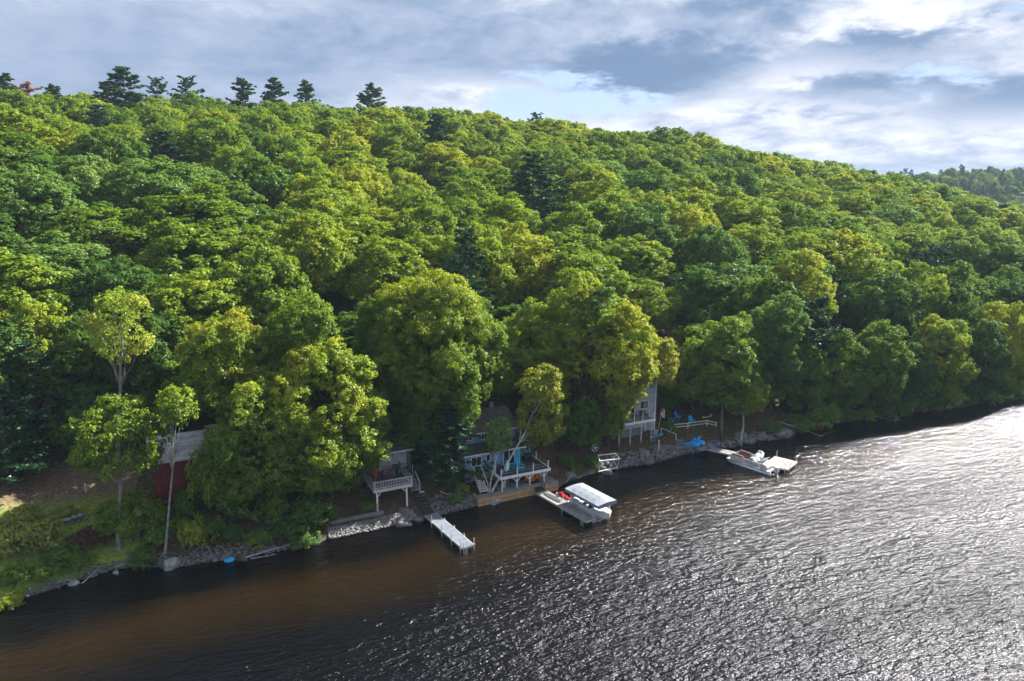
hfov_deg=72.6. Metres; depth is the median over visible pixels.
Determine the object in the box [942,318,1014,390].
broadleaf tree
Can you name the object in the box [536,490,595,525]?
dock
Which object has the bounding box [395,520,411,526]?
boulder
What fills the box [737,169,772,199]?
broadleaf tree
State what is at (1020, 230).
broadleaf tree
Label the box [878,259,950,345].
broadleaf tree
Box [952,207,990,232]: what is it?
broadleaf tree
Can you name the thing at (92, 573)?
driftwood log
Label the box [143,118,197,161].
broadleaf tree
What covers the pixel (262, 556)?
driftwood log
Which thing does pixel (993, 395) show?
shrub
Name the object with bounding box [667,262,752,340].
broadleaf tree
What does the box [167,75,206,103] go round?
pine tree
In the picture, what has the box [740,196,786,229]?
broadleaf tree
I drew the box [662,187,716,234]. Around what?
broadleaf tree
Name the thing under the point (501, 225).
broadleaf tree
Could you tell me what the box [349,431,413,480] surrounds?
lake cottage
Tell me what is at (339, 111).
broadleaf tree
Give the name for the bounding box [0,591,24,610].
shrub
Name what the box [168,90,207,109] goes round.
broadleaf tree
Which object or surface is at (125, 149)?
broadleaf tree
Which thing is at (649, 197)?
broadleaf tree
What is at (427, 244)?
broadleaf tree
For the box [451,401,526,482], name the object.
lake cottage
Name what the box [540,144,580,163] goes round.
broadleaf tree
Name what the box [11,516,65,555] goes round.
shrub
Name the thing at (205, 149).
broadleaf tree
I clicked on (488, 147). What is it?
broadleaf tree
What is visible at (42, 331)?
broadleaf tree
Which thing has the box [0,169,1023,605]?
ground
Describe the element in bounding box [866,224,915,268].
broadleaf tree
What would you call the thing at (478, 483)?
wooden stairs
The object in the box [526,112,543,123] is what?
pine tree
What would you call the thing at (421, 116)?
broadleaf tree
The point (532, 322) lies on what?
broadleaf tree
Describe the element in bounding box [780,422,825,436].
fallen branch
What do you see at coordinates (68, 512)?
shrub
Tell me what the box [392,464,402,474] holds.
barbecue grill
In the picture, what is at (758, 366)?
maple tree
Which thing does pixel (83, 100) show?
broadleaf tree
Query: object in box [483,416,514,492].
birch tree
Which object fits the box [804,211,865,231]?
broadleaf tree
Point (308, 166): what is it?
broadleaf tree
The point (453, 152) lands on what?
broadleaf tree
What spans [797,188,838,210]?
broadleaf tree
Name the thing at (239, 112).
broadleaf tree
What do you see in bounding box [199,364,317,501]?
maple tree
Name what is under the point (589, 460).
shrub
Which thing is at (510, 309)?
broadleaf tree
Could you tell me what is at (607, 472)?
boulder
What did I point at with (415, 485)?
deck stairs
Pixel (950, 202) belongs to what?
broadleaf tree
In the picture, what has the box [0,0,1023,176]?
sky
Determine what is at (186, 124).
broadleaf tree
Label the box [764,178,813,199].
broadleaf tree
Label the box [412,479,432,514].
bank stairs
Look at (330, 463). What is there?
maple tree
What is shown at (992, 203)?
broadleaf tree
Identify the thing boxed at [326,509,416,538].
pale rubble
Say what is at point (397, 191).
broadleaf tree
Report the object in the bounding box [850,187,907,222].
broadleaf tree
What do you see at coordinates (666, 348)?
maple tree
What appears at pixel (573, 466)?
shrub
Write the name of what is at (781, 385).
broadleaf tree
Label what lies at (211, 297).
broadleaf tree
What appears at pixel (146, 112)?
broadleaf tree
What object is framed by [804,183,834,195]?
broadleaf tree
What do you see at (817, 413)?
shrub
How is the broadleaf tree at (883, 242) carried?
on the ground at (66, 479)
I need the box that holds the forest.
[164,92,1023,213]
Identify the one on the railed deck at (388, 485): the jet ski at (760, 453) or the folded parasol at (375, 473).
the folded parasol at (375, 473)
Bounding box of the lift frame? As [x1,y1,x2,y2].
[592,446,619,471]
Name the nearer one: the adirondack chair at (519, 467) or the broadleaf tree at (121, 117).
the adirondack chair at (519, 467)
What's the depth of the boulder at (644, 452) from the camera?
87.16 m
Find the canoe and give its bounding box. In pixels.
[702,413,711,418]
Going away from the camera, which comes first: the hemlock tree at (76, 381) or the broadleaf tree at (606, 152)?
the hemlock tree at (76, 381)
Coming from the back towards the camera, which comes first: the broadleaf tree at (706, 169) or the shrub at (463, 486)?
the broadleaf tree at (706, 169)
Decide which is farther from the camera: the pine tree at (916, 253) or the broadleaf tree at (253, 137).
the broadleaf tree at (253, 137)
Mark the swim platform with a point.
(784, 464)
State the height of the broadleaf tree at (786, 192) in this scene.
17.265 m
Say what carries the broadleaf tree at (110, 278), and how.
on the ground at (66, 479)
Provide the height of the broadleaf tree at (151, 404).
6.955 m
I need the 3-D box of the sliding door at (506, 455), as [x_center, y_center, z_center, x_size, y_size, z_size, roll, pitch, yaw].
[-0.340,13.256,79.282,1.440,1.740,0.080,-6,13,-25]
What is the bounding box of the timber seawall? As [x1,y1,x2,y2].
[473,471,559,506]
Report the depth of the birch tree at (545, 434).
78.30 m
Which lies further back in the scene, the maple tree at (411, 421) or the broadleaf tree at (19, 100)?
the broadleaf tree at (19, 100)
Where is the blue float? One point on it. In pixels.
(229, 560)
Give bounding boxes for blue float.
[224,557,234,562]
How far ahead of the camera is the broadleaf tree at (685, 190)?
154.85 m
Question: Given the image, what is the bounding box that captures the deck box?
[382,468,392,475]
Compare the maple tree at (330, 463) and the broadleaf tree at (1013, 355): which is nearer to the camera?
the maple tree at (330, 463)
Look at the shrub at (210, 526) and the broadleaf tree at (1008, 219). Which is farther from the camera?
the broadleaf tree at (1008, 219)
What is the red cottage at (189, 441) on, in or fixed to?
on the ground at (66, 479)
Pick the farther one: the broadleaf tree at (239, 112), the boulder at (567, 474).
the broadleaf tree at (239, 112)
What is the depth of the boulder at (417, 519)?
71.46 m
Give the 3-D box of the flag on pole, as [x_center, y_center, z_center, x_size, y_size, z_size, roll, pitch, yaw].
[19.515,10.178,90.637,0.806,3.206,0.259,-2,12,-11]
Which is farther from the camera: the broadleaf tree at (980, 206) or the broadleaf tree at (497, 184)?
the broadleaf tree at (980, 206)
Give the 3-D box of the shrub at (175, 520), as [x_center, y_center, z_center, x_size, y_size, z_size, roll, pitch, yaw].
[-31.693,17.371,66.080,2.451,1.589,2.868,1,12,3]
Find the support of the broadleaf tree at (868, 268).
on the ground at (66, 479)
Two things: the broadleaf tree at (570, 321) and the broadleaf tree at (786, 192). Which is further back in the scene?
the broadleaf tree at (786, 192)
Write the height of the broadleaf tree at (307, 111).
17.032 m
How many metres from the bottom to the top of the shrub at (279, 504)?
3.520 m
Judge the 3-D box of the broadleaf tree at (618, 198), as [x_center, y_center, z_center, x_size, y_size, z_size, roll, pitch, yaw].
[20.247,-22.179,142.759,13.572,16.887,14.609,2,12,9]
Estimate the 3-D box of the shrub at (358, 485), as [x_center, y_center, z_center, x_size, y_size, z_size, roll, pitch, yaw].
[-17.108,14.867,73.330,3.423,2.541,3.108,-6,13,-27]
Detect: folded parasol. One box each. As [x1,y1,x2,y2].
[374,466,376,483]
[504,463,508,474]
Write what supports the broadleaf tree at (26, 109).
on the ground at (66, 479)
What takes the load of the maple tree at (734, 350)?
on the ground at (66, 479)
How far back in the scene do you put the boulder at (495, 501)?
75.35 m
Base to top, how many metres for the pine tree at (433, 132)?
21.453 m
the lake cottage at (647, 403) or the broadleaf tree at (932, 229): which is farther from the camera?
the broadleaf tree at (932, 229)
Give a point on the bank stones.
(464, 501)
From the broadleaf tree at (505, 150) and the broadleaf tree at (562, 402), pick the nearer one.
the broadleaf tree at (562, 402)
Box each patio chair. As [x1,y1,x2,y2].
[395,473,401,483]
[497,464,503,472]
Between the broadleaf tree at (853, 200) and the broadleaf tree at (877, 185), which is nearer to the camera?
the broadleaf tree at (853, 200)
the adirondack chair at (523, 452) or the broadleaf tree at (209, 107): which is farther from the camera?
the broadleaf tree at (209, 107)
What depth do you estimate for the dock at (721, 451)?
89.43 m
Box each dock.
[425,512,474,553]
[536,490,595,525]
[706,446,768,462]
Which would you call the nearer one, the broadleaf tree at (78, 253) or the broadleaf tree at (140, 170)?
the broadleaf tree at (78, 253)
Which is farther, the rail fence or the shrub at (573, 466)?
the rail fence
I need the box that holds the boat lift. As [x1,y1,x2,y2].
[565,482,616,522]
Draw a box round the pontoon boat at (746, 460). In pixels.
[727,450,779,475]
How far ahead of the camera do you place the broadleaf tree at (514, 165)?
166.62 m
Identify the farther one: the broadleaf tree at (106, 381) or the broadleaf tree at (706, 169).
the broadleaf tree at (706, 169)
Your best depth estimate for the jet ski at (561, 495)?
75.91 m
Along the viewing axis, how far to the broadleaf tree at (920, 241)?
150.56 m
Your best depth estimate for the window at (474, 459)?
77.48 m
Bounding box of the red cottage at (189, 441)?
[146,424,242,502]
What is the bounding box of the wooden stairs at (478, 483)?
[473,464,487,493]
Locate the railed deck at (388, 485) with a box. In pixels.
[362,461,412,510]
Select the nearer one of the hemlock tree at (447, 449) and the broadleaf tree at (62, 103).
the hemlock tree at (447, 449)
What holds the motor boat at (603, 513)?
on the boat lift
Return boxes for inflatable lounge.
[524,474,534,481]
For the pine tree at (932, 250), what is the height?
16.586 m
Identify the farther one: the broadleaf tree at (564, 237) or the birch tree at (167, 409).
the broadleaf tree at (564, 237)
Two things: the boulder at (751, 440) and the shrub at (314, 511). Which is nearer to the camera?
the shrub at (314, 511)
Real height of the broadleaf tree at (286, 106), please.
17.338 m
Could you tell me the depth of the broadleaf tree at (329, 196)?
111.44 m
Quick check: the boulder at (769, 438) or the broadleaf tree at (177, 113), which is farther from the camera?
the broadleaf tree at (177, 113)
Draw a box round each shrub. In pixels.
[0,517,35,557]
[0,559,35,588]
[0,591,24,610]
[3,503,42,521]
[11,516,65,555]
[29,560,62,582]
[38,541,81,567]
[42,505,79,519]
[62,551,98,571]
[65,524,115,549]
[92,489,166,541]
[128,544,157,570]
[138,523,174,548]
[164,513,191,532]
[167,488,201,518]
[176,512,207,549]
[184,445,227,509]
[197,514,226,543]
[216,523,246,543]
[241,528,274,550]
[249,491,293,528]
[268,514,310,543]
[288,492,336,531]
[289,529,321,550]
[321,503,340,521]
[339,471,363,490]
[355,496,379,510]
[446,493,462,503]
[454,482,469,494]
[556,450,573,467]
[569,462,583,473]
[581,453,598,467]
[658,408,671,419]
[663,420,675,434]
[762,420,782,436]
[779,413,816,432]
[805,401,842,428]
[805,420,825,430]
[830,406,856,421]
[853,408,875,421]
[871,396,914,421]
[934,381,970,409]
[958,380,983,405]
[966,386,1010,404]
[986,385,1023,401]
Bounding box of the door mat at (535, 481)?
[526,479,538,483]
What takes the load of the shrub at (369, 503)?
on the ground at (66, 479)
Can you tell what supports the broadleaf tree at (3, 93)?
on the ground at (66, 479)
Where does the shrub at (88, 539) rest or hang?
on the ground at (66, 479)
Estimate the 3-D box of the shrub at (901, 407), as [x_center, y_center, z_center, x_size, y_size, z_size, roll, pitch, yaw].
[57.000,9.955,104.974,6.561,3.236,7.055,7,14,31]
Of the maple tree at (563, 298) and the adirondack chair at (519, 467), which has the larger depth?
the maple tree at (563, 298)
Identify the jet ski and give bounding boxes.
[556,491,568,501]
[755,450,763,456]
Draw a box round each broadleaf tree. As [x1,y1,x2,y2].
[0,88,33,110]
[0,102,38,144]
[0,108,60,151]
[0,127,62,220]
[0,163,88,246]
[0,170,22,211]
[0,212,26,257]
[0,230,127,305]
[0,247,79,343]
[0,297,97,426]
[0,314,36,386]
[4,91,60,127]
[4,149,101,211]
[7,106,80,137]
[18,107,78,138]
[29,93,69,113]
[33,201,158,272]
[34,392,110,455]
[35,118,97,153]
[36,152,126,243]
[37,96,87,122]
[39,127,123,171]
[39,309,134,420]
[62,98,118,125]
[62,255,180,387]
[63,125,150,228]
[65,91,99,101]
[67,97,112,109]
[87,105,141,130]
[96,155,214,261]
[96,158,165,225]
[98,120,157,157]
[122,396,177,443]
[123,311,185,424]
[130,216,237,333]
[131,180,255,266]
[133,101,171,129]
[134,267,259,355]
[137,128,160,150]
[143,95,175,107]
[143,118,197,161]
[148,105,188,122]
[153,116,188,127]
[153,162,230,221]
[155,345,253,425]
[163,102,195,119]
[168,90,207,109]
[169,117,249,167]
[172,118,209,162]
[187,103,239,133]
[188,175,270,236]
[192,107,239,143]
[197,96,227,107]
[199,145,263,169]
[202,224,297,301]
[208,143,271,201]
[210,121,263,154]
[213,242,311,334]
[218,154,295,213]
[224,104,247,112]
[228,107,250,117]
[235,113,271,132]
[238,107,285,135]
[239,206,319,263]
[241,100,279,112]
[251,100,281,107]
[252,106,307,138]
[252,209,359,310]
[254,131,304,169]
[264,329,358,354]
[267,101,310,127]
[269,138,318,161]
[270,169,369,213]
[271,148,328,192]
[273,125,325,153]
[274,185,358,286]
[289,102,321,127]
[298,117,346,150]
[303,203,396,310]
[312,142,383,179]
[314,108,358,138]
[317,129,371,163]
[327,107,359,117]
[329,153,395,203]
[332,160,393,241]
[333,115,385,154]
[334,111,357,127]
[334,309,443,349]
[338,235,434,302]
[347,203,411,287]
[356,105,410,133]
[356,116,389,144]
[366,120,425,168]
[369,389,416,433]
[373,187,423,226]
[379,144,433,187]
[379,185,449,262]
[382,168,435,201]
[384,106,412,125]
[384,200,463,265]
[388,231,452,282]
[402,127,439,159]
[405,110,439,128]
[405,120,430,145]
[415,140,473,186]
[427,195,484,245]
[430,159,495,207]
[434,175,505,225]
[437,225,521,336]
[442,340,480,444]
[444,130,474,146]
[448,134,483,154]
[455,133,499,167]
[456,192,549,244]
[466,155,510,194]
[467,217,533,310]
[479,124,523,147]
[481,141,520,162]
[481,146,521,194]
[482,167,538,221]
[485,220,560,306]
[489,296,574,411]
[489,303,547,367]
[496,146,548,190]
[516,171,574,209]
[522,141,550,150]
[526,134,558,144]
[529,227,611,287]
[529,242,635,313]
[532,142,577,174]
[535,396,572,440]
[538,201,609,252]
[539,157,582,210]
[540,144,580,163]
[544,136,579,155]
[558,162,616,210]
[558,393,603,449]
[561,171,627,222]
[562,313,625,349]
[565,152,624,193]
[567,142,598,156]
[572,283,625,363]
[574,198,632,249]
[580,138,619,154]
[586,145,630,170]
[587,190,640,236]
[594,184,652,207]
[595,164,636,185]
[595,233,677,289]
[595,403,625,450]
[603,364,638,450]
[605,203,684,298]
[614,145,662,170]
[615,277,684,332]
[621,143,648,169]
[621,330,663,362]
[622,167,677,198]
[634,188,677,242]
[638,163,679,191]
[642,144,691,174]
[644,174,680,195]
[656,371,687,410]
[658,201,720,289]
[660,187,703,212]
[661,141,700,172]
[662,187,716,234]
[663,320,731,366]
[664,335,724,413]
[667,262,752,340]
[673,366,703,403]
[674,167,708,183]
[675,173,720,211]
[675,223,751,301]
[679,164,718,179]
[690,155,725,172]
[701,149,737,172]
[702,258,779,314]
[704,167,744,202]
[707,181,731,210]
[710,188,768,237]
[718,197,789,275]
[720,222,784,266]
[722,162,771,188]
[722,167,764,202]
[724,366,770,442]
[728,272,809,351]
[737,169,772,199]
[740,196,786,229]
[745,290,813,409]
[755,197,827,253]
[756,247,835,295]
[758,354,795,401]
[759,184,808,205]
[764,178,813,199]
[769,173,801,192]
[771,199,789,211]
[775,225,840,256]
[776,229,850,283]
[783,340,835,413]
[791,206,835,234]
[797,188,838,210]
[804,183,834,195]
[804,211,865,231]
[806,194,841,210]
[806,328,880,409]
[817,227,886,287]
[820,221,893,273]
[824,181,870,210]
[828,209,857,218]
[830,189,882,217]
[831,246,904,329]
[838,270,924,337]
[842,319,916,408]
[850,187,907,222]
[855,215,896,229]
[857,202,921,228]
[866,181,903,201]
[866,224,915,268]
[869,188,908,217]
[877,222,941,262]
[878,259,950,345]
[883,340,940,401]
[891,222,941,256]
[901,202,950,224]
[904,195,949,216]
[908,313,980,399]
[914,209,966,234]
[916,279,985,336]
[917,260,986,348]
[918,227,988,257]
[920,198,957,209]
[920,231,998,280]
[921,203,961,215]
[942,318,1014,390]
[944,197,998,224]
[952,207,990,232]
[954,272,1012,322]
[956,193,998,208]
[956,195,999,215]
[959,223,1023,268]
[964,210,1001,231]
[970,300,1023,384]
[972,240,1023,282]
[979,276,1023,330]
[991,208,1023,230]
[991,262,1023,298]
[1001,229,1023,262]
[1004,222,1023,234]
[1004,333,1023,380]
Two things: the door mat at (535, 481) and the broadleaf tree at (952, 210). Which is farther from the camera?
the broadleaf tree at (952, 210)
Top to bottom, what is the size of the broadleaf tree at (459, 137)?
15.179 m
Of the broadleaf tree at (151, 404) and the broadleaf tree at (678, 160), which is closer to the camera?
the broadleaf tree at (151, 404)
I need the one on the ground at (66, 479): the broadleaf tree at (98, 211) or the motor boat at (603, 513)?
the broadleaf tree at (98, 211)
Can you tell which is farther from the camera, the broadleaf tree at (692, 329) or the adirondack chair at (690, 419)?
the broadleaf tree at (692, 329)
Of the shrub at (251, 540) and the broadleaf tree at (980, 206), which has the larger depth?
the broadleaf tree at (980, 206)
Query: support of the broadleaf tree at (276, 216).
on the ground at (66, 479)
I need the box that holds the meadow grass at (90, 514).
[0,456,167,559]
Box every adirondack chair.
[514,457,522,467]
[516,461,524,470]
[520,448,527,455]
[687,415,694,423]
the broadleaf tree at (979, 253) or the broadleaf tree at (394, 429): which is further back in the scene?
the broadleaf tree at (979, 253)
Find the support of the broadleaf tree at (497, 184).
on the ground at (66, 479)
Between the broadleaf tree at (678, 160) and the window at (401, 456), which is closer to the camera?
the window at (401, 456)
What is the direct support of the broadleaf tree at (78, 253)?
on the ground at (66, 479)
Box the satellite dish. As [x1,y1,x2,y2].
[653,429,657,441]
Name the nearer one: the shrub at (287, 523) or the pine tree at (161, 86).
the shrub at (287, 523)
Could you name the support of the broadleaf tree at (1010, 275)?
on the ground at (66, 479)
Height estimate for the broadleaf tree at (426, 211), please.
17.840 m
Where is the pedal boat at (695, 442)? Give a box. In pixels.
[683,436,704,446]
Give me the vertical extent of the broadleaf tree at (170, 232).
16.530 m
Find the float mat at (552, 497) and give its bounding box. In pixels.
[543,493,560,502]
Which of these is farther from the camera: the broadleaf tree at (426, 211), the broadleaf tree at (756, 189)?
the broadleaf tree at (756, 189)
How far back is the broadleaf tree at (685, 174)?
182.59 m
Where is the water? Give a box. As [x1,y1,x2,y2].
[0,394,1023,680]
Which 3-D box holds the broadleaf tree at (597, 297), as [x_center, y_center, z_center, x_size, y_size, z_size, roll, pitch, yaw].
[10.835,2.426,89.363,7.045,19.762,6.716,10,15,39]
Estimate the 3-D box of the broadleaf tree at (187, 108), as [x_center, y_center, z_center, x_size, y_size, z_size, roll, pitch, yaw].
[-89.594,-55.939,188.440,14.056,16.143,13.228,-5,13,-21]
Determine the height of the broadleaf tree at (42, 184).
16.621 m
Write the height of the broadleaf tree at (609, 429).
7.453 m
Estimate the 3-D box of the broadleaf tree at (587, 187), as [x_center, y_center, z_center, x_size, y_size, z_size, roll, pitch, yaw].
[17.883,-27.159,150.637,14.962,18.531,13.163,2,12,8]
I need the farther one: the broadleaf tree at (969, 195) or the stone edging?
the broadleaf tree at (969, 195)
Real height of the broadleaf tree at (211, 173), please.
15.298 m
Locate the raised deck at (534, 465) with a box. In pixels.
[489,450,550,490]
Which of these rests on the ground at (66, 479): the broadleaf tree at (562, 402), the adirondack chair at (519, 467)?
the broadleaf tree at (562, 402)
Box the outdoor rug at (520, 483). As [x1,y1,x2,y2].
[509,480,527,486]
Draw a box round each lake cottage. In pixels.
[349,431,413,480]
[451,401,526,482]
[623,372,657,430]
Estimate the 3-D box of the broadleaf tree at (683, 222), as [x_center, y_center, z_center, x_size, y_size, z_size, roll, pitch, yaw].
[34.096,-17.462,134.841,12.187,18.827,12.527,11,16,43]
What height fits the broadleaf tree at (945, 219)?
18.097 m
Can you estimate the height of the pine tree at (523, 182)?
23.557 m
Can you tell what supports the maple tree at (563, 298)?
on the ground at (66, 479)
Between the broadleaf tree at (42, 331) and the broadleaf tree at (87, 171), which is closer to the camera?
the broadleaf tree at (42, 331)
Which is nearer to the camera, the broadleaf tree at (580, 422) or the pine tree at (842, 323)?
the broadleaf tree at (580, 422)
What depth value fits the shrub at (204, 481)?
67.04 m
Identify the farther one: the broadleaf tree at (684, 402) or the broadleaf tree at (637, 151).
the broadleaf tree at (637, 151)
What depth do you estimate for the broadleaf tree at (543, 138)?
208.83 m
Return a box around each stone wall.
[52,513,87,525]
[683,442,716,451]
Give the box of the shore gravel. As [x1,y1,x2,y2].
[125,535,304,568]
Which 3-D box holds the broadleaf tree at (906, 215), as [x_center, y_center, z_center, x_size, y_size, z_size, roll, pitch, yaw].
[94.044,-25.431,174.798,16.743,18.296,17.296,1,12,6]
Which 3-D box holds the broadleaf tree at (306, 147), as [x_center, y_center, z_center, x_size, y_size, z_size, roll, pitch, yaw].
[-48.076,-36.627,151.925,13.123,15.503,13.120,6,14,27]
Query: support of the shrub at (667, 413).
on the ground at (66, 479)
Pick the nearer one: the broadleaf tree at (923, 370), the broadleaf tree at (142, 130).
the broadleaf tree at (923, 370)
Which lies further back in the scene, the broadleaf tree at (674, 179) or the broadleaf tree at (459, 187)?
the broadleaf tree at (674, 179)
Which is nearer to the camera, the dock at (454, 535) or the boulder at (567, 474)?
the dock at (454, 535)
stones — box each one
[1,560,127,601]
[425,490,477,515]
[595,439,694,469]
[692,425,795,452]
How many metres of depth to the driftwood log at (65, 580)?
59.78 m
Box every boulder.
[67,579,79,585]
[163,557,180,570]
[235,556,247,560]
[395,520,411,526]
[398,507,409,512]
[412,516,423,521]
[490,499,500,504]
[564,471,576,479]
[602,470,612,474]
[637,450,649,455]
[642,459,651,464]
[734,431,747,439]
[748,436,755,443]
[754,431,767,440]
[766,433,773,440]
[774,428,791,437]
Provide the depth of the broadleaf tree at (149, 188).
112.67 m
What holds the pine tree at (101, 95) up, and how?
on the ground at (66, 479)
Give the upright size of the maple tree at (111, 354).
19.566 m
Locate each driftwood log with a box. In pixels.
[57,576,76,584]
[81,564,109,583]
[245,544,289,557]
[251,550,275,558]
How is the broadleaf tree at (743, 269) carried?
on the ground at (66, 479)
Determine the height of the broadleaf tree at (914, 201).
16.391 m
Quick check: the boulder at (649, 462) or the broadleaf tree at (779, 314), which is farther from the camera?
the broadleaf tree at (779, 314)
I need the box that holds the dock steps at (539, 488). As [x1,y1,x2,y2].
[535,479,544,491]
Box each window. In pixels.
[383,454,391,465]
[394,451,406,463]
[471,456,481,466]
[639,400,648,408]
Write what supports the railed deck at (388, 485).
on the ground at (66, 479)
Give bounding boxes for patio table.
[385,475,394,483]
[524,453,532,460]
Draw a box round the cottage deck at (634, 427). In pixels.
[611,409,655,447]
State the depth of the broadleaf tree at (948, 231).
155.00 m
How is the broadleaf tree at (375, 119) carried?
on the ground at (66, 479)
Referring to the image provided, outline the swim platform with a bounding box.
[769,455,796,473]
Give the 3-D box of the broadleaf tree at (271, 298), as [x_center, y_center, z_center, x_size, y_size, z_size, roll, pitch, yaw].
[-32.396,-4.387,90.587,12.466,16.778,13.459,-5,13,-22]
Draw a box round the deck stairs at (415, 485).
[409,464,419,492]
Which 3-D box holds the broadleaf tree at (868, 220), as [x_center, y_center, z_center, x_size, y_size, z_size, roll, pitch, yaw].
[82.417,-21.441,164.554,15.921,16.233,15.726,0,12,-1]
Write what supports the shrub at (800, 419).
on the ground at (66, 479)
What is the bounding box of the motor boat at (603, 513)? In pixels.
[569,495,610,518]
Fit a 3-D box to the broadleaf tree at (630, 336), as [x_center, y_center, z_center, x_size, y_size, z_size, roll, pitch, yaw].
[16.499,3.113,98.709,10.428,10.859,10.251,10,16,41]
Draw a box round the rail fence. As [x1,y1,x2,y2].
[670,420,716,429]
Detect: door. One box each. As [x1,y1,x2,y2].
[171,485,182,499]
[503,450,514,464]
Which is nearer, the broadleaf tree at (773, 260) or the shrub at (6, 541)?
the shrub at (6, 541)
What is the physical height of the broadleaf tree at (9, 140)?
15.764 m
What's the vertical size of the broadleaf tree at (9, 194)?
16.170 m
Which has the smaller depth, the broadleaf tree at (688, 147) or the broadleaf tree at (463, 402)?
the broadleaf tree at (463, 402)
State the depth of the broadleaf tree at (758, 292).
105.62 m
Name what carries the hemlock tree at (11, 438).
on the ground at (66, 479)
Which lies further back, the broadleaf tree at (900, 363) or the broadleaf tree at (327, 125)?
the broadleaf tree at (327, 125)
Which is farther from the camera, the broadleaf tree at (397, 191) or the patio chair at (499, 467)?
the broadleaf tree at (397, 191)
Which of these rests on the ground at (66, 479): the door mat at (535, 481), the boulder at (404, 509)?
the boulder at (404, 509)
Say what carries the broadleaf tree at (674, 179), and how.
on the ground at (66, 479)
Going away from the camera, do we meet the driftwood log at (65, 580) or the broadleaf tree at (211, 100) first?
the driftwood log at (65, 580)
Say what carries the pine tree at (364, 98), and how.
on the ground at (66, 479)
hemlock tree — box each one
[0,339,77,456]
[0,385,58,483]
[24,370,102,452]
[405,403,494,486]
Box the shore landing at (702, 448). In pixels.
[695,446,710,450]
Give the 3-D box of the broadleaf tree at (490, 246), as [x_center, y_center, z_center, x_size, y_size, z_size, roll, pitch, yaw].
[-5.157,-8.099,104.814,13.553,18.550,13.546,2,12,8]
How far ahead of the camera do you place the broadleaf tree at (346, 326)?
88.15 m
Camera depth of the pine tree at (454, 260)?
91.36 m
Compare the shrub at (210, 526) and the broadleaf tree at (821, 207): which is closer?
the shrub at (210, 526)
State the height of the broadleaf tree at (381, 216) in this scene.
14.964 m
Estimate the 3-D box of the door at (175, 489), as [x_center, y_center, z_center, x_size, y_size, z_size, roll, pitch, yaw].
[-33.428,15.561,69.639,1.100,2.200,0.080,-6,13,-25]
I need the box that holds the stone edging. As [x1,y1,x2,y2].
[330,510,383,523]
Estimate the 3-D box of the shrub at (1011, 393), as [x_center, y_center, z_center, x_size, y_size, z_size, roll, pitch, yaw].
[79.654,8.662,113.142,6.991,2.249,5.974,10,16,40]
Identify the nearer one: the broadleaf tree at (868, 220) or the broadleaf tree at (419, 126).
the broadleaf tree at (868, 220)
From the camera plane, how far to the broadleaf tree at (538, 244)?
106.58 m
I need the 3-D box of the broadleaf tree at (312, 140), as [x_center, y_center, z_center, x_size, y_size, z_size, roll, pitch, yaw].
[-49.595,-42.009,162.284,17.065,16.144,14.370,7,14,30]
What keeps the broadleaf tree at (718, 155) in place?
on the ground at (66, 479)
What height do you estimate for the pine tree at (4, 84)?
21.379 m
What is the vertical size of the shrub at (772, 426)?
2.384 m
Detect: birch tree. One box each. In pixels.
[153,383,199,553]
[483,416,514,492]
[490,362,569,492]
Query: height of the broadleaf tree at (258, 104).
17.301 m
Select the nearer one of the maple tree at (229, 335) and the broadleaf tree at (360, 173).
the maple tree at (229, 335)
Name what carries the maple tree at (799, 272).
on the ground at (66, 479)
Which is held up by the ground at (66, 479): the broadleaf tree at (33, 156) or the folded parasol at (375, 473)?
the broadleaf tree at (33, 156)
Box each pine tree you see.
[0,73,17,90]
[7,81,44,95]
[39,83,67,100]
[80,103,116,130]
[90,81,119,108]
[100,65,154,110]
[138,130,198,169]
[144,75,171,103]
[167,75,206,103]
[225,77,256,108]
[260,77,289,106]
[293,79,320,107]
[356,82,386,110]
[419,112,461,172]
[442,225,495,351]
[501,150,564,229]
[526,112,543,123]
[534,174,557,241]
[779,296,851,379]
[826,278,855,356]
[903,249,928,333]
[920,243,958,276]
[997,204,1014,211]
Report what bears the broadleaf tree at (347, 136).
on the ground at (66, 479)
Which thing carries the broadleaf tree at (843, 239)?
on the ground at (66, 479)
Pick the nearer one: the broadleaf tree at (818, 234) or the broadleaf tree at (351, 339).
the broadleaf tree at (351, 339)
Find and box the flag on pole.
[658,407,664,429]
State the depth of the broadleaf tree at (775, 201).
173.67 m
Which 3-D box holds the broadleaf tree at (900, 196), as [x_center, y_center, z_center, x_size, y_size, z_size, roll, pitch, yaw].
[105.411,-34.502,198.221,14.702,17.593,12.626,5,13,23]
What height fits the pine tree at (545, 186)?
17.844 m
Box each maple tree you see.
[61,392,177,550]
[77,285,158,467]
[171,307,282,424]
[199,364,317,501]
[252,290,344,418]
[262,335,392,499]
[349,291,431,431]
[362,268,490,425]
[385,375,473,458]
[431,297,512,394]
[533,267,623,411]
[567,344,619,433]
[580,299,661,443]
[638,337,679,428]
[691,316,758,441]
[722,311,767,389]
[760,248,838,329]

